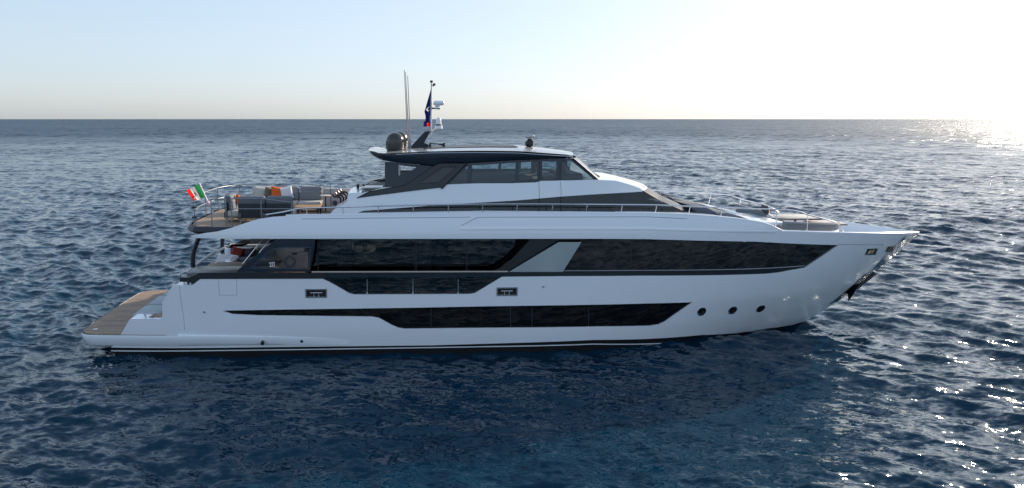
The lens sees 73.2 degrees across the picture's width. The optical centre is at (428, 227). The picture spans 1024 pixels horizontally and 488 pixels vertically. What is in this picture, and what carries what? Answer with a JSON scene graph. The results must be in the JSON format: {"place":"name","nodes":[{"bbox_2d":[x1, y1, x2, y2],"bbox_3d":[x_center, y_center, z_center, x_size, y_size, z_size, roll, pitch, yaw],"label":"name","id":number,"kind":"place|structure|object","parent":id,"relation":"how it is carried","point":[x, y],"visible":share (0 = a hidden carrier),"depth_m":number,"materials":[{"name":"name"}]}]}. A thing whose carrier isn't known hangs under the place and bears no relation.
{"place":"outdoors","nodes":[
{"label":"outdoors","id":0,"kind":"place"},
{"bbox_2d":[245,247,254,255],"bbox_3d":[-7.428,1.030,28.403,0.478,0.379,0.257,0,9,-2],"label":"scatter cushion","id":1,"kind":"object","parent":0,"point":[248,251],"visible":0.9,"depth_m":28.32,"materials":[{"name":"grey fabric"}]},
{"bbox_2d":[0,119,1023,487],"bbox_3d":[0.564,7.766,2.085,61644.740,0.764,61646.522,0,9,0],"label":"sea","id":2,"kind":"structure","parent":0,"point":[902,367],"depth_m":22.90,"materials":[{"name":"blue liquid"}]},
{"bbox_2d":[81,70,918,356],"bbox_3d":[3.556,-0.618,26.100,31.467,10.456,6.697,0,9,-2],"label":"motor yacht","id":3,"kind":"object","parent":2,"relation":"on","point":[439,248],"visible":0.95,"depth_m":23.51,"materials":[{"name":"white paint"}]},
{"bbox_2d":[187,184,204,199],"bbox_3d":[-8.289,-1.237,24.324,0.682,0.627,0.114,0,9,-2],"label":"ensign flag","id":4,"kind":"object","parent":3,"relation":"attached to","point":[194,191],"visible":0.98,"depth_m":24.32,"materials":[{"name":"multicoloured fabric"}]},
{"bbox_2d":[224,193,246,221],"bbox_3d":[-6.796,-0.717,24.502,0.848,0.950,0.962,0,9,-2],"label":"sofa module","id":5,"kind":"object","parent":3,"relation":"on","point":[228,197],"visible":0.65,"depth_m":24.08,"materials":[{"name":"grey fabric"}]},
{"bbox_2d":[231,246,243,255],"bbox_3d":[-7.927,1.012,28.382,0.563,0.465,0.250,0,9,-2],"label":"scatter cushion","id":6,"kind":"object","parent":3,"relation":"on","point":[237,251],"visible":1,"depth_m":28.30,"materials":[{"name":"red fabric"}]},
{"bbox_2d":[237,196,265,222],"bbox_3d":[-6.159,-0.658,24.134,0.991,0.950,0.848,0,9,-2],"label":"sofa module","id":7,"kind":"object","parent":3,"relation":"on","point":[248,214],"visible":0.75,"depth_m":23.73,"materials":[{"name":"grey fabric"}]},
{"bbox_2d":[252,186,270,195],"bbox_3d":[-6.540,-1.108,26.975,0.932,0.950,0.848,0,9,-2],"label":"sofa module","id":8,"kind":"object","parent":3,"relation":"on","point":[253,192],"visible":0.15,"depth_m":27.08,"materials":[{"name":"grey fabric"}]},
{"bbox_2d":[254,186,264,195],"bbox_3d":[-6.584,-1.338,26.791,0.583,0.557,0.278,-3,10,-20],"label":"scatter cushion","id":9,"kind":"object","parent":8,"relation":"on","point":[259,191],"visible":0.73,"depth_m":26.68,"materials":[{"name":"fabric"}]},
{"bbox_2d":[264,186,270,196],"bbox_3d":[-6.235,-1.339,26.803,0.542,0.535,0.234,-7,12,-39],"label":"scatter cushion","id":10,"kind":"object","parent":8,"relation":"on","point":[267,191],"visible":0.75,"depth_m":26.67,"materials":[{"name":"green fabric"}]},
{"bbox_2d":[266,196,295,217],"bbox_3d":[-5.209,-0.664,24.167,0.952,0.950,0.848,0,9,-2],"label":"sofa module","id":11,"kind":"object","parent":3,"relation":"on","point":[273,204],"visible":0.62,"depth_m":23.75,"materials":[{"name":"grey fabric"}]},
{"bbox_2d":[278,186,299,211],"bbox_3d":[-5.590,-1.114,27.008,0.932,0.950,0.848,0,9,-2],"label":"sofa module","id":12,"kind":"object","parent":3,"relation":"on","point":[296,194],"visible":0.3,"depth_m":27.11,"materials":[{"name":"grey fabric"}]},
{"bbox_2d":[271,186,283,195],"bbox_3d":[-5.934,-1.338,26.794,0.601,0.595,0.273,-5,10,-27],"label":"scatter cushion","id":13,"kind":"object","parent":12,"relation":"on","point":[275,191],"visible":0.74,"depth_m":26.68,"materials":[{"name":"orange fabric"}]},
{"bbox_2d":[280,186,293,197],"bbox_3d":[-5.575,-1.343,26.826,0.577,0.568,0.278,-2,9,-14],"label":"scatter cushion","id":14,"kind":"object","parent":12,"relation":"on","point":[286,191],"visible":0.81,"depth_m":26.72,"materials":[{"name":"white fabric"}]},
{"bbox_2d":[278,252,307,267],"bbox_3d":[-4.653,1.139,23.345,1.064,0.578,0.112,0,9,-2],"label":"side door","id":15,"kind":"structure","parent":3,"relation":"in","point":[293,259],"depth_m":23.32,"materials":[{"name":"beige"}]},
{"bbox_2d":[294,205,321,213],"bbox_3d":[-4.544,-0.620,25.761,0.950,0.365,0.800,0,9,-2],"label":"coffee table","id":16,"kind":"object","parent":3,"relation":"on","point":[301,206],"visible":0.73,"depth_m":25.55,"materials":[{"name":"brown wood"}]},
{"bbox_2d":[298,186,323,211],"bbox_3d":[-4.661,-1.119,27.040,0.932,0.950,0.848,0,9,-2],"label":"sofa module","id":17,"kind":"object","parent":3,"relation":"on","point":[309,195],"visible":0.83,"depth_m":27.12,"materials":[{"name":"grey fabric"}]},
{"bbox_2d":[320,195,330,211],"bbox_3d":[-4.029,-0.925,26.744,0.440,0.660,0.440,0,9,-2],"label":"side table","id":18,"kind":"object","parent":3,"relation":"on","point":[325,196],"visible":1,"depth_m":26.69,"materials":[{"name":"metal"}]},
{"bbox_2d":[423,90,430,126],"bbox_3d":[-0.041,-4.473,25.410,0.303,1.442,0.137,-1,9,-9],"label":"burgee flag","id":19,"kind":"object","parent":3,"relation":"hanging from","point":[427,117],"visible":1,"depth_m":25.44,"materials":[{"name":"blue fabric"}]},
{"bbox_2d":[736,205,783,225],"bbox_3d":[13.249,-0.451,27.329,0.930,0.660,2.200,0,9,-2],"label":"bow sofa","id":20,"kind":"object","parent":3,"relation":"on","point":[757,212],"visible":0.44,"depth_m":26.81,"materials":[{"name":"grey fabric"}]},
{"bbox_2d":[761,204,768,214],"bbox_3d":[12.949,-0.678,26.270,0.221,0.354,0.500,1,9,8],"label":"scatter cushion","id":21,"kind":"object","parent":20,"relation":"on","point":[765,211],"visible":0.83,"depth_m":26.08,"materials":[{"name":"grey fabric"}]},
{"bbox_2d":[774,214,821,221],"bbox_3d":[14.525,-0.109,27.074,1.480,0.645,1.130,0,9,-2],"label":"sun pad","id":22,"kind":"object","parent":3,"relation":"on","point":[795,217],"visible":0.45,"depth_m":26.70,"materials":[{"name":"fabric"}]},
{"bbox_2d":[774,221,839,231],"bbox_3d":[14.027,0.033,25.070,3.304,0.720,1.005,-4,10,-25],"label":"bow sofa","id":23,"kind":"object","parent":3,"relation":"on","point":[815,226],"visible":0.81,"depth_m":24.47,"materials":[{"name":"grey fabric"}]},
{"bbox_2d":[0,0,1023,118],"label":"sky","id":24,"kind":"structure","parent":0,"point":[60,59],"materials":[{"name":"blue"}]},
{"bbox_2d":[803,220,847,224],"bbox_3d":[15.537,0.029,26.777,1.230,0.465,0.930,0,9,-2],"label":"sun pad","id":25,"kind":"object","parent":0,"point":[841,223],"visible":0.42,"depth_m":26.87,"materials":[{"name":"fabric"}]}
]}

